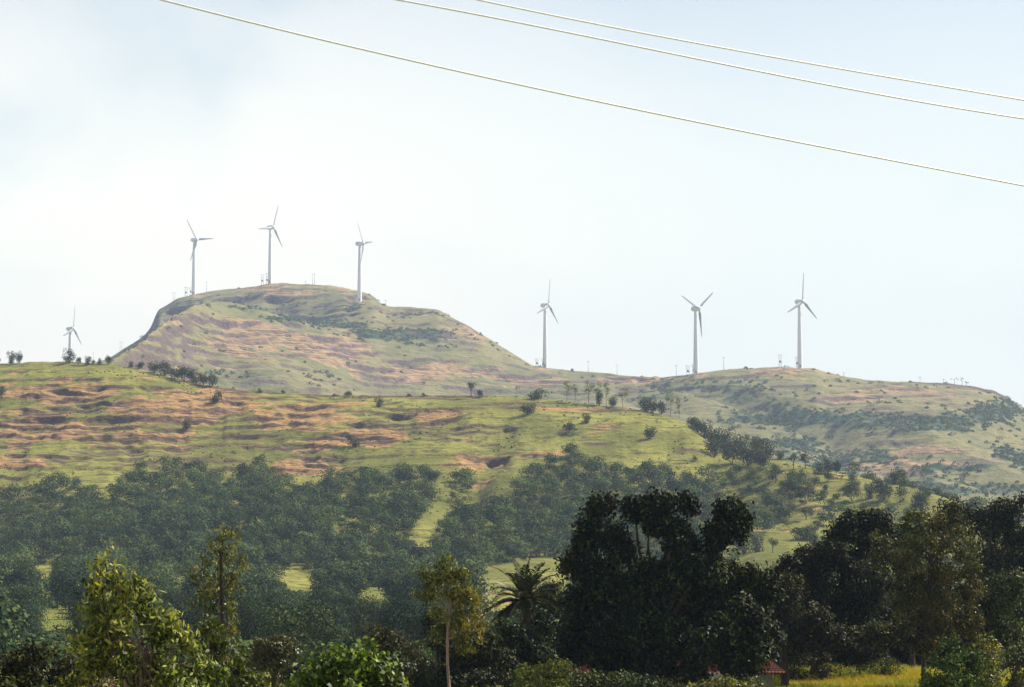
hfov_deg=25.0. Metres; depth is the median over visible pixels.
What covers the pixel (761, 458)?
hill tree
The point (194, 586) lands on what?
forest tree
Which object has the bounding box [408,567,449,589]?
forest tree
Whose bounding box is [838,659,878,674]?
bush
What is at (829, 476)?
bush
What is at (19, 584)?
forest tree
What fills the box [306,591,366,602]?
forest tree
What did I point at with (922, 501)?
hill tree
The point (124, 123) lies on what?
sky
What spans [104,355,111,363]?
hill tree
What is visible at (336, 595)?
forest tree
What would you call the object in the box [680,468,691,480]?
hill tree
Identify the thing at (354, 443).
bush
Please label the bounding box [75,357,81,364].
hill tree
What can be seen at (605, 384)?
slender tree
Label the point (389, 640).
dark tree
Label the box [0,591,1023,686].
ground
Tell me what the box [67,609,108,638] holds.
forest tree
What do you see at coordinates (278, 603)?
forest tree
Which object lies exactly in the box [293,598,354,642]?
forest tree
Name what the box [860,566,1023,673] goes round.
dark tree
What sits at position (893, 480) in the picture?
hill tree
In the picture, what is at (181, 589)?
forest tree
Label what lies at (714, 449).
hill tree
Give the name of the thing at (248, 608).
forest tree
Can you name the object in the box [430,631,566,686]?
hedge
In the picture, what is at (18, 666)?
bush
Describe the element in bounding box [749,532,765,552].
hill tree
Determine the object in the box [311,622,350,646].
forest tree
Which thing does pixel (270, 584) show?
forest tree
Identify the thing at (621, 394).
slender tree
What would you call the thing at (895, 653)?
hedge
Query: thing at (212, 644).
bush
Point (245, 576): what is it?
forest tree
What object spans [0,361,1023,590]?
hill
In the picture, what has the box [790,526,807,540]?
bush
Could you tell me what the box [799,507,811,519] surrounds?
hill tree
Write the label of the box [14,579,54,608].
forest tree
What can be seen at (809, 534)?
bush
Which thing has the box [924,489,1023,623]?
dark tree
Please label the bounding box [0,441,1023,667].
forest
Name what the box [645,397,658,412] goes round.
hill tree
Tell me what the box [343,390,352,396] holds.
bush
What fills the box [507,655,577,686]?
bush
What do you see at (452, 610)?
forest tree
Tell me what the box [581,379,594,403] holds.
slender tree
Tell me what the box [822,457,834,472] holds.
hill tree
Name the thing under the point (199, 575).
forest tree
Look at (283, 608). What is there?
forest tree
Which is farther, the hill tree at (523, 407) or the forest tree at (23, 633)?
the hill tree at (523, 407)
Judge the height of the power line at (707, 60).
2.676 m
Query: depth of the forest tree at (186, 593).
457.07 m
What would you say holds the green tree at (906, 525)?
on the ground at (55, 620)
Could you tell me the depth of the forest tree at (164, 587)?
486.86 m
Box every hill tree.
[7,351,16,363]
[15,350,22,363]
[62,348,76,362]
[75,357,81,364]
[85,355,91,364]
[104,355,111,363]
[147,360,158,372]
[156,360,172,375]
[173,365,193,381]
[187,368,198,383]
[195,372,208,384]
[207,373,219,385]
[374,397,383,406]
[466,382,475,395]
[520,402,537,414]
[581,413,590,422]
[595,390,603,405]
[607,395,617,406]
[637,397,652,410]
[643,424,657,438]
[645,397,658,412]
[656,400,666,413]
[664,475,676,492]
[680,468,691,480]
[690,418,702,429]
[696,420,713,441]
[702,437,723,456]
[707,426,723,447]
[718,427,735,452]
[719,440,741,464]
[731,434,749,453]
[737,439,761,465]
[747,435,762,455]
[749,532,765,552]
[751,450,770,468]
[758,438,776,458]
[767,466,784,482]
[768,538,778,551]
[775,449,783,459]
[778,478,798,494]
[787,453,799,468]
[799,453,808,468]
[799,478,814,492]
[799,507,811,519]
[820,484,827,496]
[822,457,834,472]
[831,460,841,473]
[841,482,862,500]
[845,472,859,486]
[863,482,874,498]
[868,477,893,499]
[889,471,897,483]
[909,489,929,511]
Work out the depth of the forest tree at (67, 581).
504.25 m
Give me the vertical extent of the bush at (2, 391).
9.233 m
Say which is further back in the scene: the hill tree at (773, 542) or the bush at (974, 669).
the hill tree at (773, 542)
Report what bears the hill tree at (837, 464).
on the hill at (95, 445)
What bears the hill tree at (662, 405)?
on the hill at (95, 445)
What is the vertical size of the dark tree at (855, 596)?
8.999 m
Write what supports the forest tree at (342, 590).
on the ground at (55, 620)
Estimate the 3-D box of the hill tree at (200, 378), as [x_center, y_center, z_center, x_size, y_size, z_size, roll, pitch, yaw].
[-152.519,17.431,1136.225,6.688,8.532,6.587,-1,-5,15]
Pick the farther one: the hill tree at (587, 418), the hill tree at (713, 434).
the hill tree at (587, 418)
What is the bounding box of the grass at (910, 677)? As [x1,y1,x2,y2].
[773,662,1021,686]
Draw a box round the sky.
[0,0,1023,406]
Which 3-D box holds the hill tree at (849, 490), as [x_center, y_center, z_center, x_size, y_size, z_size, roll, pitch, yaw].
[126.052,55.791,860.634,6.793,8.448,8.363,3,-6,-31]
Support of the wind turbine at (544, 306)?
on the hill at (485, 366)
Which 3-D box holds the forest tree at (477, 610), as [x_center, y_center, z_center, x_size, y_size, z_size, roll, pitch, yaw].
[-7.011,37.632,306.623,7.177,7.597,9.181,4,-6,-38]
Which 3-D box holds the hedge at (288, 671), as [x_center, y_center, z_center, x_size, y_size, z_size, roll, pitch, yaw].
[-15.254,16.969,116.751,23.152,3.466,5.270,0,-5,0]
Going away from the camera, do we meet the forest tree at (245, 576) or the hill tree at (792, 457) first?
the forest tree at (245, 576)
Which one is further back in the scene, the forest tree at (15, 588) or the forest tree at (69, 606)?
the forest tree at (15, 588)
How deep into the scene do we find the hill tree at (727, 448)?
954.42 m
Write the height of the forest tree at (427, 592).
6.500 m
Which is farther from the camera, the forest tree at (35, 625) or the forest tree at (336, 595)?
the forest tree at (336, 595)
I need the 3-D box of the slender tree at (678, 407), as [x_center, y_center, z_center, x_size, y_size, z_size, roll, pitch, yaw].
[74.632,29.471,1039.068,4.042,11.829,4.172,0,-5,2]
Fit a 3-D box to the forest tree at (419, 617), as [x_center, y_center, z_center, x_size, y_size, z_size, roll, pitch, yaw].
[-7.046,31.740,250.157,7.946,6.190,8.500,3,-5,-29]
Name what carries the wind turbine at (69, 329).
on the hill at (95, 445)
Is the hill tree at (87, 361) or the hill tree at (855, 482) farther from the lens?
the hill tree at (87, 361)
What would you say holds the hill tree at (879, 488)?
on the hill at (95, 445)
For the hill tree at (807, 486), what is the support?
on the hill at (95, 445)
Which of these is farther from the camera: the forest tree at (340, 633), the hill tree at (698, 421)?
the hill tree at (698, 421)
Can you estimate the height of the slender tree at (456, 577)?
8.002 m
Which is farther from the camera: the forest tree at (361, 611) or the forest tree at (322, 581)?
the forest tree at (322, 581)
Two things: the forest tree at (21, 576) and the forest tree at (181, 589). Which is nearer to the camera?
the forest tree at (181, 589)
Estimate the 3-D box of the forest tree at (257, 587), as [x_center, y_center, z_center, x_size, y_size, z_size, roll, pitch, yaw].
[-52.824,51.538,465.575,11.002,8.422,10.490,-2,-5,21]
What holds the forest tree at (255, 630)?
on the ground at (55, 620)
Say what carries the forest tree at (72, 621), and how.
on the ground at (55, 620)
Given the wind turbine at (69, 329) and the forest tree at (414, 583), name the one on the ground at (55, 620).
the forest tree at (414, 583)
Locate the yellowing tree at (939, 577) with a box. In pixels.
[863,506,989,683]
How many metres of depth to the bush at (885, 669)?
137.81 m
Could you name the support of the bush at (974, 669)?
on the ground at (55, 620)
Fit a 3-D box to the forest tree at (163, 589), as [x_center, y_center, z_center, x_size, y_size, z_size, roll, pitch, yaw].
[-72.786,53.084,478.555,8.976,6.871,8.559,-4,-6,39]
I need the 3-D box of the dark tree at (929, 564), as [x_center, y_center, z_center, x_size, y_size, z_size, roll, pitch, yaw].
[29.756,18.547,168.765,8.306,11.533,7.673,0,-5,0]
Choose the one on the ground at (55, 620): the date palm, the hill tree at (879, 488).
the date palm
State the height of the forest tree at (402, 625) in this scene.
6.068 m
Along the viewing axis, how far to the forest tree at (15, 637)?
269.49 m
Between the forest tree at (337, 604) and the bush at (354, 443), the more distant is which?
the bush at (354, 443)
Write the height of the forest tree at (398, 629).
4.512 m
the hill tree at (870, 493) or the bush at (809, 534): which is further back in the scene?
the hill tree at (870, 493)
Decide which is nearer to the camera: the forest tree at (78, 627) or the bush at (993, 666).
the bush at (993, 666)
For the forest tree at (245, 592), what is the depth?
435.08 m
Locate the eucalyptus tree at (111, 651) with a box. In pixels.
[49,545,243,686]
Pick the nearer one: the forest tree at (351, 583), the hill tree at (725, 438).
the forest tree at (351, 583)
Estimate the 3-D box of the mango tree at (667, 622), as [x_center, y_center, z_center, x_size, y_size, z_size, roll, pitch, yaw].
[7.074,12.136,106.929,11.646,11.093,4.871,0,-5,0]
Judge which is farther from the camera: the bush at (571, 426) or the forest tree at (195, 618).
the bush at (571, 426)
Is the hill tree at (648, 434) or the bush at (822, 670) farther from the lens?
the hill tree at (648, 434)
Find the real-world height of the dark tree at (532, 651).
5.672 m
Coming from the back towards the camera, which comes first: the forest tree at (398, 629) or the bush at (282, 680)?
the forest tree at (398, 629)
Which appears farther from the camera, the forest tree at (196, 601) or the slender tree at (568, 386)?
the slender tree at (568, 386)
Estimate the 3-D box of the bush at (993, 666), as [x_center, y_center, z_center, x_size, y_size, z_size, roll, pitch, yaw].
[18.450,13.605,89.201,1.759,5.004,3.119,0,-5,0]
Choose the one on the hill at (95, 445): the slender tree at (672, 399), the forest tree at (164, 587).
the slender tree at (672, 399)
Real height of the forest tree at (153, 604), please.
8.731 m
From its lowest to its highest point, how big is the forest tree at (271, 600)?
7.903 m
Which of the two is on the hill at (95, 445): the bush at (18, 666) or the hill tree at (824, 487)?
the hill tree at (824, 487)
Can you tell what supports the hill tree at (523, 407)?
on the hill at (95, 445)
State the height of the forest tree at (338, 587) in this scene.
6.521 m
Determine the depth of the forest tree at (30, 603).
371.07 m
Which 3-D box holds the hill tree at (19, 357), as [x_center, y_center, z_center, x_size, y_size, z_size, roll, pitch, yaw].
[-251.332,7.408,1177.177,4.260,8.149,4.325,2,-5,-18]
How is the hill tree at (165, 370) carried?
on the hill at (95, 445)
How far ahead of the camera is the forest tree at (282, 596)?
411.28 m
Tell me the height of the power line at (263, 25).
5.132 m
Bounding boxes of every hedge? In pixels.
[1,645,433,686]
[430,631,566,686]
[769,612,1023,671]
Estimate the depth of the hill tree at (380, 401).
1074.15 m
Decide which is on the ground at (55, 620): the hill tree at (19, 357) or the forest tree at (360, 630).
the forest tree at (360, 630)
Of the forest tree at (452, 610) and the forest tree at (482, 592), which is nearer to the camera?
the forest tree at (452, 610)
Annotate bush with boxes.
[0,384,6,398]
[0,639,83,686]
[0,673,55,686]
[134,361,144,369]
[168,368,179,379]
[179,612,282,686]
[182,421,190,431]
[210,389,222,403]
[243,661,293,686]
[283,636,411,686]
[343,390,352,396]
[345,437,359,447]
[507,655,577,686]
[524,388,551,398]
[552,663,708,686]
[562,421,574,432]
[686,416,698,429]
[689,673,767,686]
[771,650,842,680]
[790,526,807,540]
[801,525,817,540]
[824,471,833,481]
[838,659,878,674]
[864,654,906,676]
[914,629,998,686]
[968,630,1006,686]
[979,638,1023,686]
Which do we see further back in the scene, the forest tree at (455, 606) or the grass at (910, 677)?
the forest tree at (455, 606)
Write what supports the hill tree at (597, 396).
on the hill at (95, 445)
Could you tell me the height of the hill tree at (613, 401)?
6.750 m
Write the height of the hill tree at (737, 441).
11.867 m
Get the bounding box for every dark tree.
[357,622,443,686]
[403,604,520,686]
[484,604,559,681]
[513,577,580,686]
[558,580,621,621]
[762,536,901,676]
[766,567,865,686]
[809,504,906,571]
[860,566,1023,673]
[883,527,963,668]
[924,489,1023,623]
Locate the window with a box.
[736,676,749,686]
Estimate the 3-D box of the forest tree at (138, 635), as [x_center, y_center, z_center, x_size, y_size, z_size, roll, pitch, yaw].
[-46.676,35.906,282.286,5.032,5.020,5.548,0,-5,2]
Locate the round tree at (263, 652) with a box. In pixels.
[247,632,303,686]
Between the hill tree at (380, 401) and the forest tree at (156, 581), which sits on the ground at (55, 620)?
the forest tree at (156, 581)
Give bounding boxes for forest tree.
[0,565,36,587]
[3,579,29,589]
[3,588,53,629]
[4,627,24,647]
[5,586,28,600]
[7,588,48,619]
[13,622,38,640]
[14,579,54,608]
[14,608,49,637]
[19,603,48,620]
[41,567,82,606]
[45,582,69,601]
[54,596,88,623]
[62,610,101,635]
[65,580,97,605]
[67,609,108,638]
[70,567,102,587]
[74,624,117,639]
[89,573,132,597]
[113,578,156,601]
[122,622,147,641]
[128,591,172,611]
[134,597,203,633]
[142,572,167,585]
[147,591,184,609]
[148,574,175,590]
[150,584,184,600]
[154,580,177,603]
[156,589,185,606]
[167,573,218,599]
[171,600,195,611]
[175,587,211,603]
[177,601,242,638]
[181,567,225,587]
[182,578,215,599]
[184,586,255,616]
[195,570,237,583]
[210,597,268,641]
[217,594,268,638]
[223,579,259,600]
[224,596,269,639]
[227,578,274,598]
[228,571,253,583]
[238,593,342,645]
[240,591,268,603]
[246,575,286,594]
[248,595,290,634]
[250,592,338,620]
[251,610,290,638]
[254,576,284,596]
[258,588,302,606]
[265,597,315,639]
[267,584,306,604]
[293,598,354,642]
[305,582,334,598]
[305,611,357,642]
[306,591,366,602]
[307,584,340,597]
[310,574,339,590]
[310,589,356,602]
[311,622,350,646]
[316,596,356,627]
[327,581,349,592]
[332,589,378,623]
[334,584,354,596]
[336,570,370,596]
[337,572,368,597]
[341,610,384,641]
[345,602,380,631]
[346,592,403,618]
[363,595,429,648]
[371,589,438,620]
[371,611,417,644]
[374,573,407,597]
[374,624,414,644]
[382,572,418,597]
[393,579,436,597]
[405,613,487,642]
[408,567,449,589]
[413,612,472,639]
[416,585,443,601]
[416,602,491,630]
[430,592,485,631]
[441,601,493,632]
[444,567,495,606]
[448,582,496,611]
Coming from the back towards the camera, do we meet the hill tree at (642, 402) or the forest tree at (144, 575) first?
the hill tree at (642, 402)
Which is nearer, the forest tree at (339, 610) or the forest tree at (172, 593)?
the forest tree at (339, 610)
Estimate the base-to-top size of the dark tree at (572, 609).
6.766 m
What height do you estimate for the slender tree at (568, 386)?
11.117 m
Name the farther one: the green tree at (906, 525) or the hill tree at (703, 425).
the hill tree at (703, 425)
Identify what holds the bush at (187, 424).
on the hill at (95, 445)
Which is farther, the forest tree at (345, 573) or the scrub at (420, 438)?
the scrub at (420, 438)
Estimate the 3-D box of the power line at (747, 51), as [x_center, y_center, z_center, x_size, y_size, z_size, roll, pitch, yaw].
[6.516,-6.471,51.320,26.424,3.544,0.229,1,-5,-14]
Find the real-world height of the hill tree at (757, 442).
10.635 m
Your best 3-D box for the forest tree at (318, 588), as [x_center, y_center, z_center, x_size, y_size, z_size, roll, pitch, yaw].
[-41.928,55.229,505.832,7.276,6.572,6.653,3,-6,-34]
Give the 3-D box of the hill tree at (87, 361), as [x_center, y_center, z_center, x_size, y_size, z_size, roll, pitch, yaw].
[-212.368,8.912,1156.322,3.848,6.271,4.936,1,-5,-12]
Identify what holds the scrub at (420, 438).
on the hill at (95, 445)
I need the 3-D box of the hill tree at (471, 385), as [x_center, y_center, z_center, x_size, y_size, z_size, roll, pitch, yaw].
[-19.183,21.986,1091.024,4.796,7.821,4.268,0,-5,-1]
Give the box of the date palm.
[480,555,571,683]
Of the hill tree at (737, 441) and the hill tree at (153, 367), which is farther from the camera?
the hill tree at (153, 367)
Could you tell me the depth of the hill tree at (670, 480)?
895.68 m
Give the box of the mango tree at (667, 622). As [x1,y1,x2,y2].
[544,486,789,686]
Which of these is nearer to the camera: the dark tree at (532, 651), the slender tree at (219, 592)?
the slender tree at (219, 592)
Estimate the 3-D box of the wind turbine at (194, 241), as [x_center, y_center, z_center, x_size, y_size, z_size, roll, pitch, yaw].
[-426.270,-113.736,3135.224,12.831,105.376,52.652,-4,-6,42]
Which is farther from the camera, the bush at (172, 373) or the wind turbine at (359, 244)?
the wind turbine at (359, 244)
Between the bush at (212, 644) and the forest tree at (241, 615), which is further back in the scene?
the forest tree at (241, 615)
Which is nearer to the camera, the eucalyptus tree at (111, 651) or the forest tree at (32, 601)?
the eucalyptus tree at (111, 651)
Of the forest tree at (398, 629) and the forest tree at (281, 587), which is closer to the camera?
the forest tree at (398, 629)
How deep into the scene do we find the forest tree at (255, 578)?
496.40 m
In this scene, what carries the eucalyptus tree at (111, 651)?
on the ground at (55, 620)
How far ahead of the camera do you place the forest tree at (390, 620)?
265.70 m
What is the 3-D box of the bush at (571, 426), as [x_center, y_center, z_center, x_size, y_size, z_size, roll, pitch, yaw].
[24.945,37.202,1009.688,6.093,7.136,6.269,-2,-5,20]
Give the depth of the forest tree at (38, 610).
411.62 m
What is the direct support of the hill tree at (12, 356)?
on the hill at (95, 445)
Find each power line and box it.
[161,0,1023,185]
[397,0,1023,118]
[477,0,1023,100]
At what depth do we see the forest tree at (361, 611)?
320.73 m
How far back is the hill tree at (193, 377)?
1137.92 m
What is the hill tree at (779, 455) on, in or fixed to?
on the hill at (95, 445)
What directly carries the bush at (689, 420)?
on the hill at (95, 445)
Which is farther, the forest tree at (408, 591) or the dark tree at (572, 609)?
the forest tree at (408, 591)
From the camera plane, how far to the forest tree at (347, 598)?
363.49 m
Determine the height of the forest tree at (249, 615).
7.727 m
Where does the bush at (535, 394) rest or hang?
on the hill at (95, 445)
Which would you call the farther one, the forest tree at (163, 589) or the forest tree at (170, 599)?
the forest tree at (163, 589)
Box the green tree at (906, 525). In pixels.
[892,507,929,668]
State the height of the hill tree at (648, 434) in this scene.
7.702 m
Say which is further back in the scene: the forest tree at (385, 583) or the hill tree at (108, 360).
the hill tree at (108, 360)
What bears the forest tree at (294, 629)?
on the ground at (55, 620)
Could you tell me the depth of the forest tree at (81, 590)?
451.33 m
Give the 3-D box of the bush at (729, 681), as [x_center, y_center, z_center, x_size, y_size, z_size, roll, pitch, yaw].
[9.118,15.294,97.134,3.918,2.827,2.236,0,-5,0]
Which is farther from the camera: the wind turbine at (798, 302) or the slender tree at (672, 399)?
the wind turbine at (798, 302)
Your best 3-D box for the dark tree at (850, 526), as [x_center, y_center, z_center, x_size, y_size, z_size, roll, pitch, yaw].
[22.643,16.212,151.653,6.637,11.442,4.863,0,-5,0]
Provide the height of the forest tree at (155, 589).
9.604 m
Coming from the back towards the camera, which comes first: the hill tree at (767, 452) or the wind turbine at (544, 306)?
the wind turbine at (544, 306)
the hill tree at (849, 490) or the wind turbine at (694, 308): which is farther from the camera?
the wind turbine at (694, 308)
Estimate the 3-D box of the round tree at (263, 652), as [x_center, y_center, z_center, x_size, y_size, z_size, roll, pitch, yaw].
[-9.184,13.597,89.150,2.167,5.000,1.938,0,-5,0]
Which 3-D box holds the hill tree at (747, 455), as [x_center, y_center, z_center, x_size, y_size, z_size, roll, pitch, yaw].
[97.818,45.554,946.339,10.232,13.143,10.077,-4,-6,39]
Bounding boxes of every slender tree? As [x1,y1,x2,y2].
[185,524,252,667]
[409,553,488,686]
[562,380,570,392]
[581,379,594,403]
[593,381,601,404]
[603,382,609,405]
[615,387,628,405]
[664,390,674,416]
[673,396,681,409]
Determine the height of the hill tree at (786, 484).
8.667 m
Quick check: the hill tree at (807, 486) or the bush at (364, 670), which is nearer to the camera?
the bush at (364, 670)
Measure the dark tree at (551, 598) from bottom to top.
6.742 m
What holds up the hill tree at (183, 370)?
on the hill at (95, 445)
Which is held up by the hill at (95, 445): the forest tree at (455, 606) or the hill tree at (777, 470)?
the hill tree at (777, 470)
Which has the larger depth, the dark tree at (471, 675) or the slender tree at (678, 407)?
the slender tree at (678, 407)
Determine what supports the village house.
on the ground at (55, 620)
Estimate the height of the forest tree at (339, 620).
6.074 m
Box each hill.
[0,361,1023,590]
[94,283,1023,523]
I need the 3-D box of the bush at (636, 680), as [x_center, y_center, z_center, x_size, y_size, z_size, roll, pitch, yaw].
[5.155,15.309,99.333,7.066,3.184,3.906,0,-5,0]
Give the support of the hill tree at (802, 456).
on the hill at (95, 445)
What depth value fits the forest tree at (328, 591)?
465.69 m
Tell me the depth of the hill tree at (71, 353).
1163.21 m
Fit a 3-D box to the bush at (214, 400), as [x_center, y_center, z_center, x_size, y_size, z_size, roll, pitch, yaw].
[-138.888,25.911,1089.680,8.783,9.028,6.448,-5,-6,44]
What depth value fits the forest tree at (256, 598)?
413.06 m
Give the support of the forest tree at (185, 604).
on the ground at (55, 620)
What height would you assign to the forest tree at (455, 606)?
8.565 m
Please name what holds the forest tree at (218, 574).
on the ground at (55, 620)
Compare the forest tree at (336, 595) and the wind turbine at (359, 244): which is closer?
the forest tree at (336, 595)
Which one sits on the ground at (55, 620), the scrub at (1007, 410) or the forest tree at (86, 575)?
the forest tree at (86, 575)
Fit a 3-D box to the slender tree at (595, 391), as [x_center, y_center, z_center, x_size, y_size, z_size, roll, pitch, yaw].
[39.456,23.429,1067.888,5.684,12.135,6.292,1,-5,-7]
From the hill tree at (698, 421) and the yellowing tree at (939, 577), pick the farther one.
the hill tree at (698, 421)
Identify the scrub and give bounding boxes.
[0,367,938,532]
[109,287,1023,502]
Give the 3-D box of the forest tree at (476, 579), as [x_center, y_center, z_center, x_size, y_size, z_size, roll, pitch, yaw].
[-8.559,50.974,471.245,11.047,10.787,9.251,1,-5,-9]
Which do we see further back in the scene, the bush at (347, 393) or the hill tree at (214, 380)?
the hill tree at (214, 380)
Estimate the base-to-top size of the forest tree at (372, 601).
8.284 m
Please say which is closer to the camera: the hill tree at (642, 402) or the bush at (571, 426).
the bush at (571, 426)
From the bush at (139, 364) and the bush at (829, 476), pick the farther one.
the bush at (139, 364)
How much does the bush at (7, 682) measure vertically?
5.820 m
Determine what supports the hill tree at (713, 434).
on the hill at (95, 445)
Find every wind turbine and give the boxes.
[63,311,81,361]
[187,220,212,294]
[259,205,282,283]
[355,222,371,302]
[537,284,557,367]
[681,292,712,375]
[787,273,816,367]
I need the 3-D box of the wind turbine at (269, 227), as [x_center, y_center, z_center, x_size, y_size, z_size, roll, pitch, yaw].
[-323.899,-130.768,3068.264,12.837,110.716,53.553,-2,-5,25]
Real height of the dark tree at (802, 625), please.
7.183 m
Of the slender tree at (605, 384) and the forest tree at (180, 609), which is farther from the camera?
the slender tree at (605, 384)
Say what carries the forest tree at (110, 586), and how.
on the ground at (55, 620)
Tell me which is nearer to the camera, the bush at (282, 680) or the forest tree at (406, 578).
the bush at (282, 680)
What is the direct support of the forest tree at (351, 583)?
on the ground at (55, 620)
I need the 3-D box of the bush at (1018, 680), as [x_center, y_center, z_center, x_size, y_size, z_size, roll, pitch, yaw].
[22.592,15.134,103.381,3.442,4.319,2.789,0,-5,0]
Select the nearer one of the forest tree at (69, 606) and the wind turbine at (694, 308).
the forest tree at (69, 606)
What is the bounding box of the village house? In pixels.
[570,660,788,686]
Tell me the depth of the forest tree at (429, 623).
253.91 m
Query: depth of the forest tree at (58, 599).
518.83 m

